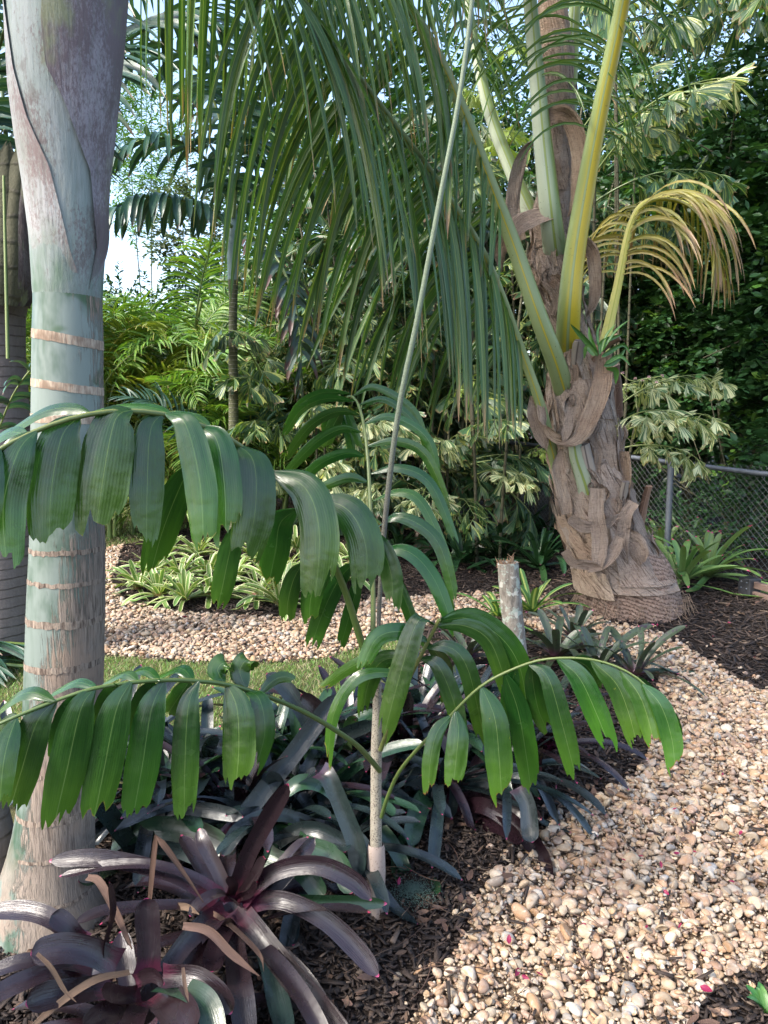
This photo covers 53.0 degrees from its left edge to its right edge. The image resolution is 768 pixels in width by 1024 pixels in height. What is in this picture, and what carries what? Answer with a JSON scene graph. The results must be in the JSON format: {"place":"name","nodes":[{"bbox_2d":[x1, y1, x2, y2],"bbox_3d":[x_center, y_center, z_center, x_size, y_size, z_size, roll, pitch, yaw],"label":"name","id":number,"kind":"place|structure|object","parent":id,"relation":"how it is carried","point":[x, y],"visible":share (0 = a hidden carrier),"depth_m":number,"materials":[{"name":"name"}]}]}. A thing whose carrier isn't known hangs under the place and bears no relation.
{"place":"outdoors","nodes":[
{"label":"outdoors","id":0,"kind":"place"},
{"bbox_2d":[105,495,189,547],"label":"lawn","id":1,"kind":"structure","parent":0,"point":[138,540],"depth_m":9.48,"materials":[{"name":"plant"}]},
{"bbox_2d":[26,288,210,472],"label":"areca palm","id":2,"kind":"object","parent":1,"relation":"on","point":[159,326],"visible":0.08,"depth_m":9.18,"materials":[{"name":"green plant"}]},
{"bbox_2d":[26,306,253,539],"bbox_3d":[-3.314,-1.150,9.307,3.630,2.887,3.122,6,9,36],"label":"areca palm","id":3,"kind":"object","parent":1,"relation":"on","point":[116,377],"visible":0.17,"depth_m":8.84,"materials":[{"name":"green plant"}]},
{"bbox_2d":[103,261,180,367],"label":"evergreen tree","id":4,"kind":"object","parent":1,"relation":"on","point":[110,283],"visible":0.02,"depth_m":16.12,"materials":[{"name":"green plant"}]},
{"bbox_2d":[109,29,208,303],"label":"tree","id":5,"kind":"object","parent":1,"relation":"on","point":[144,175],"visible":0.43,"depth_m":24.40,"materials":[{"name":"green plant"}]},
{"bbox_2d":[30,237,299,525],"bbox_3d":[-2.824,-1.535,10.011,4.103,3.470,3.655,0,7,0],"label":"areca palm","id":6,"kind":"object","parent":1,"relation":"on","point":[221,297],"visible":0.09,"depth_m":9.28,"materials":[{"name":"green plant"}]},
{"bbox_2d":[128,155,242,302],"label":"tree","id":7,"kind":"object","parent":1,"relation":"on","point":[175,240],"visible":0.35,"depth_m":18.00,"materials":[{"name":"green plant"}]},
{"bbox_2d":[103,226,325,358],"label":"evergreen tree","id":8,"kind":"object","parent":1,"relation":"on","point":[165,287],"visible":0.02,"depth_m":16.06,"materials":[{"name":"green plant"}]},
{"bbox_2d":[0,640,397,823],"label":"lawn","id":9,"kind":"structure","parent":0,"point":[12,810],"depth_m":4.41,"materials":[{"name":"plant"}]},
{"bbox_2d":[0,652,23,686],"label":"cut frond","id":10,"kind":"object","parent":9,"relation":"on","point":[4,673],"visible":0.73,"depth_m":4.32,"materials":[{"name":"green plant"}]},
{"bbox_2d":[0,639,24,672],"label":"cut frond","id":11,"kind":"object","parent":9,"relation":"on","point":[15,648],"visible":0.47,"depth_m":4.47,"materials":[{"name":"green plant"}]},
{"bbox_2d":[158,284,333,442],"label":"areca palm","id":12,"kind":"object","parent":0,"point":[219,322],"visible":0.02,"depth_m":11.50,"materials":[{"name":"green plant"}]},
{"bbox_2d":[0,433,767,1023],"bbox_3d":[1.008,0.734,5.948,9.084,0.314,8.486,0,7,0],"label":"mulch","id":13,"kind":"object","parent":0,"point":[324,947],"visible":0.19,"depth_m":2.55,"materials":[{"name":"brown wood"}]},
{"bbox_2d":[0,802,13,874],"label":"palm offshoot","id":14,"kind":"object","parent":13,"relation":"on","point":[6,825],"visible":0.3,"depth_m":2.32,"materials":[{"name":"grey plant"}]},
{"bbox_2d":[0,0,128,954],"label":"palm tree","id":15,"kind":"object","parent":13,"relation":"on","point":[64,64],"visible":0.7,"depth_m":2.00,"materials":[{"name":"grey plant"}]},
{"bbox_2d":[2,175,9,358],"bbox_3d":[-1.832,-1.185,3.728,0.018,0.878,0.117,-1,7,-7],"label":"hanging stalk","id":16,"kind":"object","parent":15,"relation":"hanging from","point":[5,274],"visible":1,"depth_m":3.72,"materials":[{"name":"green plant"}]},
{"bbox_2d":[0,360,30,429],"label":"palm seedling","id":17,"kind":"object","parent":15,"relation":"attached to","point":[18,381],"visible":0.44,"depth_m":3.28,"materials":[{"name":"green plant"}]},
{"bbox_2d":[9,665,223,805],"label":"bromeliad","id":18,"kind":"object","parent":13,"relation":"on","point":[211,731],"visible":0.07,"depth_m":3.00,"materials":[{"name":"green plant"}]},
{"bbox_2d":[0,0,252,655],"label":"palm tree","id":19,"kind":"object","parent":13,"relation":"on","point":[13,585],"visible":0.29,"depth_m":4.49,"materials":[{"name":"green plant"}]},
{"bbox_2d":[106,559,176,599],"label":"bromeliad","id":20,"kind":"object","parent":13,"relation":"on","point":[126,574],"visible":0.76,"depth_m":6.31,"materials":[{"name":"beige plant"}]},
{"bbox_2d":[0,882,298,1023],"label":"bromeliad","id":21,"kind":"object","parent":13,"relation":"on","point":[64,959],"visible":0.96,"depth_m":1.73,"materials":[{"name":"purple plant"}]},
{"bbox_2d":[114,568,203,608],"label":"bromeliad","id":22,"kind":"object","parent":13,"relation":"on","point":[156,576],"visible":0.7,"depth_m":6.07,"materials":[{"name":"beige plant"}]},
{"bbox_2d":[78,783,242,885],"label":"bromeliad","id":23,"kind":"object","parent":13,"relation":"on","point":[169,828],"visible":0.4,"depth_m":2.40,"materials":[{"name":"green plant"}]},
{"bbox_2d":[139,553,211,588],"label":"bromeliad","id":24,"kind":"object","parent":13,"relation":"on","point":[174,567],"visible":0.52,"depth_m":6.72,"materials":[{"name":"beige plant"}]},
{"bbox_2d":[140,568,212,611],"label":"bromeliad","id":25,"kind":"object","parent":13,"relation":"on","point":[183,593],"visible":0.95,"depth_m":5.96,"materials":[{"name":"green plant"}]},
{"bbox_2d":[95,716,274,892],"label":"bromeliad","id":26,"kind":"object","parent":13,"relation":"on","point":[143,842],"visible":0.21,"depth_m":2.44,"materials":[{"name":"green plant"}]},
{"bbox_2d":[168,536,219,563],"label":"bromeliad","id":27,"kind":"object","parent":13,"relation":"on","point":[203,546],"visible":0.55,"depth_m":7.77,"materials":[{"name":"green plant"}]},
{"bbox_2d":[95,726,301,888],"bbox_3d":[-0.668,0.968,2.746,0.868,0.312,0.788,1,8,11],"label":"bromeliad","id":28,"kind":"object","parent":13,"relation":"on","point":[193,823],"visible":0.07,"depth_m":2.56,"materials":[{"name":"green plant"}]},
{"bbox_2d":[95,692,313,862],"bbox_3d":[-0.615,0.922,2.813,0.947,0.401,0.966,6,9,36],"label":"bromeliad","id":29,"kind":"object","parent":13,"relation":"on","point":[207,713],"visible":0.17,"depth_m":2.72,"materials":[{"name":"green plant"}]},
{"bbox_2d":[169,563,248,608],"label":"bromeliad","id":30,"kind":"object","parent":13,"relation":"on","point":[207,587],"visible":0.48,"depth_m":6.05,"materials":[{"name":"green plant"}]},
{"bbox_2d":[104,311,314,516],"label":"areca palm","id":31,"kind":"object","parent":13,"relation":"on","point":[181,355],"visible":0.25,"depth_m":8.81,"materials":[{"name":"green plant"}]},
{"bbox_2d":[49,783,386,1023],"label":"bromeliad","id":32,"kind":"object","parent":13,"relation":"on","point":[228,901],"visible":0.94,"depth_m":2.02,"materials":[{"name":"purple plant"}]},
{"bbox_2d":[108,359,337,538],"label":"areca palm","id":33,"kind":"object","parent":13,"relation":"on","point":[277,461],"visible":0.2,"depth_m":8.58,"materials":[{"name":"green plant"}]},
{"bbox_2d":[109,0,370,529],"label":"slim palm","id":34,"kind":"object","parent":13,"relation":"on","point":[175,207],"visible":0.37,"depth_m":6.98,"materials":[{"name":"green plant"}]},
{"bbox_2d":[95,729,394,859],"bbox_3d":[-0.520,0.961,2.568,0.919,0.381,0.822,-6,10,-39],"label":"bromeliad","id":35,"kind":"object","parent":13,"relation":"on","point":[240,794],"visible":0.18,"depth_m":2.56,"materials":[{"name":"green plant"}]},
{"bbox_2d":[230,566,281,609],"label":"bromeliad","id":36,"kind":"object","parent":13,"relation":"on","point":[256,603],"visible":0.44,"depth_m":6.09,"materials":[{"name":"green plant"}]},
{"bbox_2d":[230,561,300,620],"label":"bromeliad","id":37,"kind":"object","parent":13,"relation":"on","point":[273,597],"visible":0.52,"depth_m":5.79,"materials":[{"name":"green plant"}]},
{"bbox_2d":[185,323,351,507],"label":"fishtail palm","id":38,"kind":"object","parent":13,"relation":"on","point":[281,350],"visible":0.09,"depth_m":9.72,"materials":[{"name":"green plant"}]},
{"bbox_2d":[170,698,369,828],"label":"bromeliad","id":39,"kind":"object","parent":13,"relation":"on","point":[281,718],"visible":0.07,"depth_m":2.97,"materials":[{"name":"green plant"}]},
{"bbox_2d":[114,715,429,945],"bbox_3d":[-0.327,0.974,2.543,0.973,0.354,0.874,0,7,0],"label":"bromeliad","id":40,"kind":"object","parent":13,"relation":"on","point":[323,812],"visible":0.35,"depth_m":2.46,"materials":[{"name":"green plant"}]},
{"bbox_2d":[202,325,400,501],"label":"fishtail palm","id":41,"kind":"object","parent":13,"relation":"on","point":[273,401],"visible":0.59,"depth_m":7.36,"materials":[{"name":"green plant"}]},
{"bbox_2d":[198,672,410,844],"bbox_3d":[-0.372,0.849,2.918,0.921,0.509,0.857,-6,9,-38],"label":"bromeliad","id":42,"kind":"object","parent":13,"relation":"on","point":[297,748],"visible":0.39,"depth_m":2.63,"materials":[{"name":"green plant"}]},
{"bbox_2d":[185,7,429,406],"bbox_3d":[-0.912,-3.967,14.558,5.537,10.171,4.057,0,7,0],"label":"evergreen tree","id":43,"kind":"object","parent":13,"relation":"on","point":[297,233],"visible":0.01,"depth_m":13.95,"materials":[{"name":"green plant"}]},
{"bbox_2d":[199,687,433,829],"bbox_3d":[-0.265,0.894,2.940,0.931,0.408,0.870,0,7,0],"label":"bromeliad","id":44,"kind":"object","parent":13,"relation":"on","point":[293,727],"visible":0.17,"depth_m":2.93,"materials":[{"name":"green plant"}]},
{"bbox_2d":[181,762,461,948],"bbox_3d":[-0.156,0.960,2.528,0.827,0.450,0.825,7,10,42],"label":"bromeliad","id":45,"kind":"object","parent":13,"relation":"on","point":[344,843],"visible":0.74,"depth_m":2.32,"materials":[{"name":"green plant"}]},
{"bbox_2d":[168,85,494,520],"bbox_3d":[-0.689,-2.964,10.508,4.635,6.173,4.372,0,7,0],"label":"fishtail palm","id":46,"kind":"object","parent":13,"relation":"on","point":[292,251],"visible":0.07,"depth_m":10.10,"materials":[{"name":"green plant"}]},
{"bbox_2d":[224,274,442,540],"bbox_3d":[-0.517,-1.207,9.621,2.742,3.200,3.023,0,7,0],"label":"fishtail palm","id":47,"kind":"object","parent":13,"relation":"on","point":[271,368],"visible":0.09,"depth_m":8.97,"materials":[{"name":"green plant"}]},
{"bbox_2d":[0,0,683,919],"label":"young palm","id":48,"kind":"object","parent":13,"relation":"on","point":[56,474],"visible":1,"depth_m":1.80,"materials":[{"name":"green plant"}]},
{"bbox_2d":[264,724,424,870],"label":"bromeliad","id":49,"kind":"object","parent":13,"relation":"on","point":[346,773],"visible":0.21,"depth_m":2.59,"materials":[{"name":"green plant"}]},
{"bbox_2d":[268,665,445,825],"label":"bromeliad","id":50,"kind":"object","parent":13,"relation":"on","point":[351,699],"visible":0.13,"depth_m":3.10,"materials":[{"name":"green plant"}]},
{"bbox_2d":[284,716,452,818],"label":"bromeliad","id":51,"kind":"object","parent":13,"relation":"on","point":[417,760],"visible":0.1,"depth_m":2.87,"materials":[{"name":"green plant"}]},
{"bbox_2d":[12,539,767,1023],"bbox_3d":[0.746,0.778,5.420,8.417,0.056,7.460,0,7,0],"label":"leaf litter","id":52,"kind":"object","parent":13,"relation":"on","point":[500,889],"visible":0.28,"depth_m":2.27,"materials":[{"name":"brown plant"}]},
{"bbox_2d":[386,522,434,552],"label":"bromeliad","id":53,"kind":"object","parent":13,"relation":"on","point":[397,536],"visible":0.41,"depth_m":8.04,"materials":[{"name":"green plant"}]},
{"bbox_2d":[329,656,495,829],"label":"bromeliad","id":54,"kind":"object","parent":13,"relation":"on","point":[430,700],"visible":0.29,"depth_m":2.97,"materials":[{"name":"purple plant"}]},
{"bbox_2d":[387,872,450,918],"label":"fertiliser grains","id":55,"kind":"object","parent":13,"relation":"on","point":[413,887],"visible":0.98,"depth_m":2.38},
{"bbox_2d":[285,217,553,561],"bbox_3d":[0.547,-1.246,8.569,3.266,3.787,2.916,0,7,0],"label":"fishtail palm","id":56,"kind":"object","parent":13,"relation":"on","point":[461,481],"visible":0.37,"depth_m":8.01,"materials":[{"name":"green plant"}]},
{"bbox_2d":[345,653,498,797],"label":"bromeliad","id":57,"kind":"object","parent":13,"relation":"on","point":[426,673],"visible":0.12,"depth_m":3.30,"materials":[{"name":"green plant"}]},
{"bbox_2d":[341,419,540,541],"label":"fishtail palm","id":58,"kind":"object","parent":13,"relation":"on","point":[382,428],"visible":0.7,"depth_m":7.22,"materials":[{"name":"green plant"}]},
{"bbox_2d":[140,0,761,623],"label":"coconut palm","id":59,"kind":"object","parent":13,"relation":"on","point":[616,560],"visible":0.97,"depth_m":4.86,"materials":[{"name":"green plant"}]},
{"bbox_2d":[570,319,663,383],"bbox_3d":[1.591,-1.095,5.246,0.631,0.438,0.096,0,7,0],"label":"orchid","id":60,"kind":"object","parent":59,"relation":"attached to","point":[591,348],"visible":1,"depth_m":5.26,"materials":[{"name":"green plant"}]},
{"bbox_2d":[419,622,485,672],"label":"bromeliad","id":61,"kind":"object","parent":13,"relation":"on","point":[473,647],"visible":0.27,"depth_m":4.58,"materials":[{"name":"green plant"}]},
{"bbox_2d":[332,0,592,475],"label":"evergreen tree","id":62,"kind":"object","parent":13,"relation":"on","point":[456,72],"visible":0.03,"depth_m":13.27,"materials":[{"name":"green plant"}]},
{"bbox_2d":[351,666,575,798],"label":"bromeliad","id":63,"kind":"object","parent":13,"relation":"on","point":[476,748],"visible":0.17,"depth_m":3.00,"materials":[{"name":"green plant"}]},
{"bbox_2d":[417,526,515,572],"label":"bromeliad","id":64,"kind":"object","parent":13,"relation":"on","point":[460,550],"visible":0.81,"depth_m":7.43,"materials":[{"name":"green plant"}]},
{"bbox_2d":[359,705,593,893],"bbox_3d":[0.247,1.015,2.874,0.986,0.464,0.917,6,9,38],"label":"bromeliad","id":65,"kind":"object","parent":13,"relation":"on","point":[473,785],"visible":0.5,"depth_m":2.72,"materials":[{"name":"green plant"}]},
{"bbox_2d":[423,177,547,510],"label":"fishtail palm","id":66,"kind":"object","parent":13,"relation":"on","point":[526,449],"visible":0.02,"depth_m":10.79,"materials":[{"name":"green plant"}]},
{"bbox_2d":[451,34,529,562],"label":"fishtail palm","id":67,"kind":"object","parent":13,"relation":"on","point":[475,103],"visible":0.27,"depth_m":6.64,"materials":[{"name":"green plant"}]},
{"bbox_2d":[457,591,532,630],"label":"bromeliad","id":68,"kind":"object","parent":13,"relation":"on","point":[495,609],"visible":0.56,"depth_m":5.55,"materials":[{"name":"green plant"}]},
{"bbox_2d":[412,665,578,824],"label":"bromeliad","id":69,"kind":"object","parent":13,"relation":"on","point":[546,797],"visible":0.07,"depth_m":2.87,"materials":[{"name":"green plant"}]},
{"bbox_2d":[389,712,605,839],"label":"bromeliad","id":70,"kind":"object","parent":13,"relation":"on","point":[567,804],"visible":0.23,"depth_m":2.74,"materials":[{"name":"green plant"}]},
{"bbox_2d":[448,519,549,569],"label":"bromeliad","id":71,"kind":"object","parent":13,"relation":"on","point":[500,527],"visible":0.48,"depth_m":7.66,"materials":[{"name":"green plant"}]},
{"bbox_2d":[452,374,545,551],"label":"fishtail palm","id":72,"kind":"object","parent":13,"relation":"on","point":[543,456],"visible":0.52,"depth_m":7.92,"materials":[{"name":"green plant"}]},
{"bbox_2d":[495,552,527,654],"bbox_3d":[0.666,0.612,3.861,0.220,0.821,0.110,0,7,0],"label":"tree stump","id":73,"kind":"object","parent":13,"relation":"on","point":[510,597],"visible":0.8,"depth_m":3.79,"materials":[{"name":"grey wood"}]},
{"bbox_2d":[467,527,566,581],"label":"bromeliad","id":74,"kind":"object","parent":13,"relation":"on","point":[545,542],"visible":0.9,"depth_m":7.22,"materials":[{"name":"green plant"}]},
{"bbox_2d":[465,695,588,821],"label":"bromeliad","id":75,"kind":"object","parent":13,"relation":"on","point":[550,755],"visible":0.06,"depth_m":2.88,"materials":[{"name":"purple plant"}]},
{"bbox_2d":[482,568,589,611],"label":"bromeliad","id":76,"kind":"object","parent":13,"relation":"on","point":[532,599],"visible":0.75,"depth_m":5.64,"materials":[{"name":"green plant"}]},
{"bbox_2d":[383,61,689,519],"bbox_3d":[2.060,-2.756,10.431,4.154,5.781,3.762,-6,9,-39],"label":"fishtail palm","id":77,"kind":"object","parent":13,"relation":"on","point":[531,341],"visible":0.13,"depth_m":9.48,"materials":[{"name":"green plant"}]},
{"bbox_2d":[426,0,704,494],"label":"evergreen tree","id":78,"kind":"object","parent":13,"relation":"on","point":[599,60],"visible":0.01,"depth_m":13.63,"materials":[{"name":"green plant"}]},
{"bbox_2d":[526,604,613,643],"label":"bromeliad","id":79,"kind":"object","parent":13,"relation":"on","point":[581,617],"visible":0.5,"depth_m":4.97,"materials":[{"name":"green plant"}]},
{"bbox_2d":[525,608,634,667],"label":"bromeliad","id":80,"kind":"object","parent":13,"relation":"on","point":[549,637],"visible":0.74,"depth_m":4.55,"materials":[{"name":"green plant"}]},
{"bbox_2d":[537,689,647,789],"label":"bromeliad","id":81,"kind":"object","parent":13,"relation":"on","point":[550,745],"visible":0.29,"depth_m":3.21,"materials":[{"name":"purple plant"}]},
{"bbox_2d":[504,64,687,509],"bbox_3d":[3.220,-3.162,11.548,3.252,7.161,3.200,4,9,30],"label":"hedge shrub","id":82,"kind":"object","parent":13,"relation":"on","point":[637,68],"visible":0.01,"depth_m":11.07,"materials":[{"name":"green plant"}]},
{"bbox_2d":[535,623,677,697],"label":"bromeliad","id":83,"kind":"object","parent":13,"relation":"on","point":[599,653],"visible":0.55,"depth_m":4.41,"materials":[{"name":"green plant"}]},
{"bbox_2d":[491,440,767,580],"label":"chain link fence","id":84,"kind":"object","parent":13,"relation":"on","point":[669,492],"visible":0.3,"depth_m":7.26,"materials":[{"name":"metal"}]},
{"bbox_2d":[560,625,705,696],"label":"bromeliad","id":85,"kind":"object","parent":13,"relation":"on","point":[643,658],"visible":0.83,"depth_m":4.29,"materials":[{"name":"green plant"}]},
{"bbox_2d":[525,1,767,499],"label":"evergreen tree","id":86,"kind":"object","parent":13,"relation":"on","point":[658,59],"visible":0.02,"depth_m":12.75,"materials":[{"name":"green plant"}]},
{"bbox_2d":[590,50,733,519],"bbox_3d":[3.540,-2.952,10.489,3.239,6.286,2.761,0,7,0],"label":"hedge shrub","id":87,"kind":"object","parent":13,"relation":"on","point":[623,295],"visible":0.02,"depth_m":10.38,"materials":[{"name":"green plant"}]},
{"bbox_2d":[568,0,767,450],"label":"fishtail palm","id":88,"kind":"object","parent":13,"relation":"on","point":[652,38],"visible":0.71,"depth_m":7.07,"materials":[{"name":"green plant"}]},
{"bbox_2d":[590,62,758,348],"bbox_3d":[2.445,-1.564,6.858,1.388,4.336,1.947,0,7,0],"label":"fishtail palm","id":89,"kind":"object","parent":13,"relation":"on","point":[679,112],"visible":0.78,"depth_m":6.32,"materials":[{"name":"green plant"}]},
{"bbox_2d":[616,369,736,487],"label":"fishtail palm","id":90,"kind":"object","parent":13,"relation":"on","point":[678,421],"visible":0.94,"depth_m":6.45,"materials":[{"name":"green plant"}]},
{"bbox_2d":[588,60,767,531],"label":"hedge shrub","id":91,"kind":"object","parent":13,"relation":"on","point":[656,317],"visible":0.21,"depth_m":9.19,"materials":[{"name":"green plant"}]},
{"bbox_2d":[602,8,767,545],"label":"hedge shrub","id":92,"kind":"object","parent":13,"relation":"on","point":[759,97],"visible":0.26,"depth_m":8.55,"materials":[{"name":"green plant"}]},
{"bbox_2d":[645,520,727,563],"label":"bromeliad","id":93,"kind":"object","parent":13,"relation":"on","point":[659,532],"visible":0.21,"depth_m":7.61,"materials":[{"name":"green plant"}]},
{"bbox_2d":[616,382,767,563],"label":"ground shrub","id":94,"kind":"object","parent":13,"relation":"on","point":[718,507],"visible":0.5,"depth_m":7.86,"materials":[{"name":"green plant"}]},
{"bbox_2d":[648,516,754,566],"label":"bromeliad","id":95,"kind":"object","parent":13,"relation":"on","point":[698,523],"visible":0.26,"depth_m":7.65,"materials":[{"name":"green plant"}]},
{"bbox_2d":[654,538,766,596],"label":"bromeliad","id":96,"kind":"object","parent":13,"relation":"on","point":[686,562],"visible":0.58,"depth_m":6.42,"materials":[{"name":"green plant"}]},
{"bbox_2d":[653,525,767,593],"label":"bromeliad","id":97,"kind":"object","parent":13,"relation":"on","point":[708,541],"visible":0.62,"depth_m":6.71,"materials":[{"name":"green plant"}]},
{"bbox_2d":[656,37,767,557],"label":"hedge shrub","id":98,"kind":"object","parent":13,"relation":"on","point":[745,335],"visible":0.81,"depth_m":7.68,"materials":[{"name":"green plant"}]},
{"bbox_2d":[672,3,767,501],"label":"tree","id":99,"kind":"object","parent":13,"relation":"on","point":[722,55],"visible":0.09,"depth_m":12.07,"materials":[{"name":"green plant"}]},
{"bbox_2d":[738,576,767,600],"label":"wooden boards","id":100,"kind":"object","parent":13,"relation":"on","point":[749,585],"visible":0.93,"depth_m":6.25,"materials":[{"name":"brown wood"}]},
{"bbox_2d":[746,982,767,1013],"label":"weed","id":101,"kind":"object","parent":13,"relation":"on","point":[759,995],"visible":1,"depth_m":1.95,"materials":[{"name":"green plant"}]},
{"bbox_2d":[0,0,767,358],"label":"sky","id":102,"kind":"structure","parent":0,"point":[119,250],"materials":[{"name":"white"}]},
{"bbox_2d":[104,501,767,1023],"bbox_3d":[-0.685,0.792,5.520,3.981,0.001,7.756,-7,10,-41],"label":"gravel path","id":103,"kind":"structure","parent":0,"point":[511,991],"depth_m":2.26,"materials":[{"name":"beige gravel"}]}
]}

